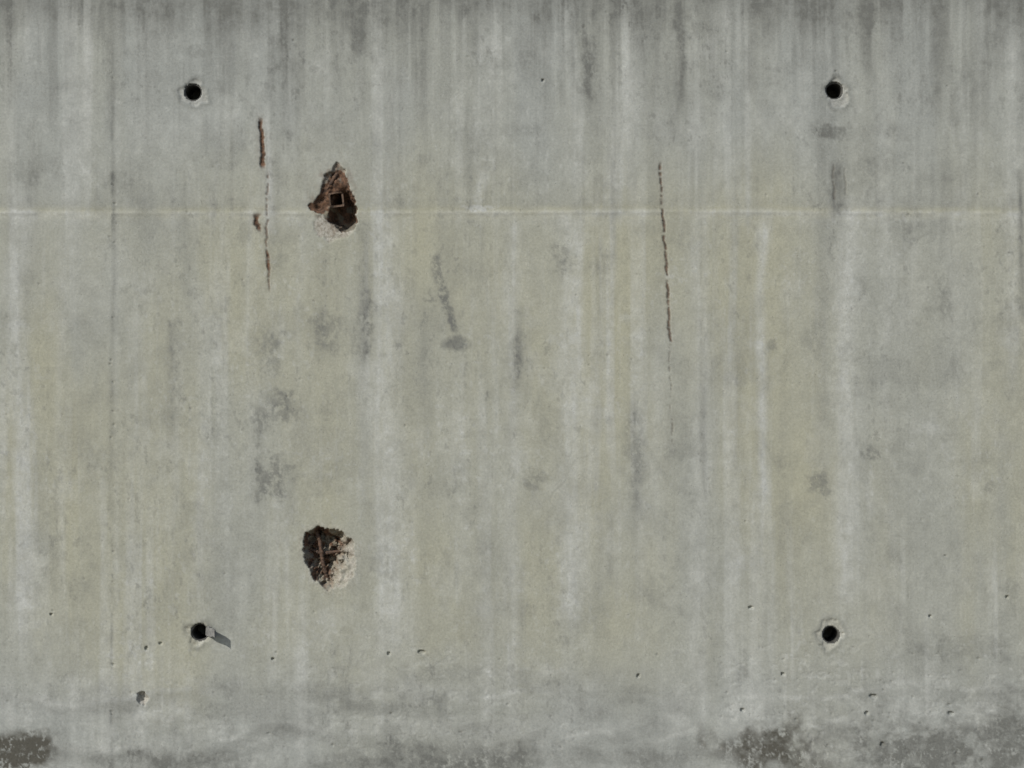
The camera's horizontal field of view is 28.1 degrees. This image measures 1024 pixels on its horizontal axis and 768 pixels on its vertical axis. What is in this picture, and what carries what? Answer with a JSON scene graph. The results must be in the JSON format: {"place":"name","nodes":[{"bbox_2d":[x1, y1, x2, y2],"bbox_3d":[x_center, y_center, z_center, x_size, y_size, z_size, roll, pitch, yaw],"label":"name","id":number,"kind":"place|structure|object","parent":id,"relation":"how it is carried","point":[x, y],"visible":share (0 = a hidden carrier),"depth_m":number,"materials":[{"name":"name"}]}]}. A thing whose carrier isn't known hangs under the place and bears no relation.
{"place":"outdoors","nodes":[
{"label":"outdoors","id":0,"kind":"place"},
{"bbox_3d":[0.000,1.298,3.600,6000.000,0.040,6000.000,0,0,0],"label":"ground","id":1,"kind":"structure","parent":0,"visible":0},
{"bbox_2d":[0,0,1023,767],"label":"concrete wall","id":2,"kind":"structure","parent":1,"relation":"on","point":[598,382],"depth_m":3.60,"materials":[{"name":"grey concrete"}]},
{"bbox_2d":[184,84,201,100],"bbox_3d":[-0.561,-0.513,3.638,0.032,0.032,0.066,0,0,0],"label":"tie hole sleeve","id":3,"kind":"object","parent":2,"relation":"on","point":[190,88],"visible":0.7,"depth_m":3.62,"materials":[{"name":"plastic"}]},
{"bbox_2d":[191,623,207,640],"bbox_3d":[-0.549,0.436,3.638,0.032,0.032,0.066,0,0,0],"label":"tie hole sleeve","id":4,"kind":"object","parent":2,"relation":"on","point":[196,634],"visible":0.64,"depth_m":3.62,"materials":[{"name":"plastic"}]},
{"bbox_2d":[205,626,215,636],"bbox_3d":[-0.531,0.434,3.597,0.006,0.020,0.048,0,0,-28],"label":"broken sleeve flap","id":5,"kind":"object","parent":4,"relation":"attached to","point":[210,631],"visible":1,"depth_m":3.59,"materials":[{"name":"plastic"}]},
{"bbox_2d":[315,530,328,578],"bbox_3d":[-0.338,0.300,3.622,0.041,0.123,0.019,0,0,0],"label":"exposed rebar","id":6,"kind":"object","parent":2,"relation":"attached to","point":[321,552],"visible":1,"depth_m":3.62,"materials":[{"name":"metal"}]},
{"bbox_2d":[310,548,340,554],"bbox_3d":[-0.338,0.293,3.623,0.084,0.021,0.009,0,0,8],"label":"exposed rebar","id":7,"kind":"object","parent":2,"relation":"on","point":[327,552],"visible":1,"depth_m":3.62,"materials":[{"name":"metal"}]},
{"bbox_2d":[321,172,338,198],"bbox_3d":[-0.321,-0.351,3.613,0.059,0.088,0.019,0,0,0],"label":"exposed rebar","id":8,"kind":"object","parent":2,"relation":"attached to","point":[334,178],"visible":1,"depth_m":3.60,"materials":[{"name":"metal"}]},
{"bbox_2d":[328,192,344,207],"bbox_3d":[-0.310,-0.326,3.625,0.026,0.026,0.065,-7,4,-3],"label":"square steel tube","id":9,"kind":"object","parent":2,"relation":"attached to","point":[343,202],"visible":0.89,"depth_m":3.60,"materials":[{"name":"grey metal"}]},
{"bbox_2d":[822,626,839,642],"bbox_3d":[0.561,0.441,3.638,0.032,0.032,0.066,0,0,0],"label":"tie hole sleeve","id":10,"kind":"object","parent":2,"relation":"on","point":[834,638],"visible":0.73,"depth_m":3.62,"materials":[{"name":"plastic"}]},
{"bbox_2d":[825,82,842,98],"bbox_3d":[0.567,-0.516,3.638,0.032,0.032,0.066,0,0,0],"label":"tie hole sleeve","id":11,"kind":"object","parent":2,"relation":"on","point":[836,87],"visible":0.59,"depth_m":3.62,"materials":[{"name":"plastic"}]}
]}

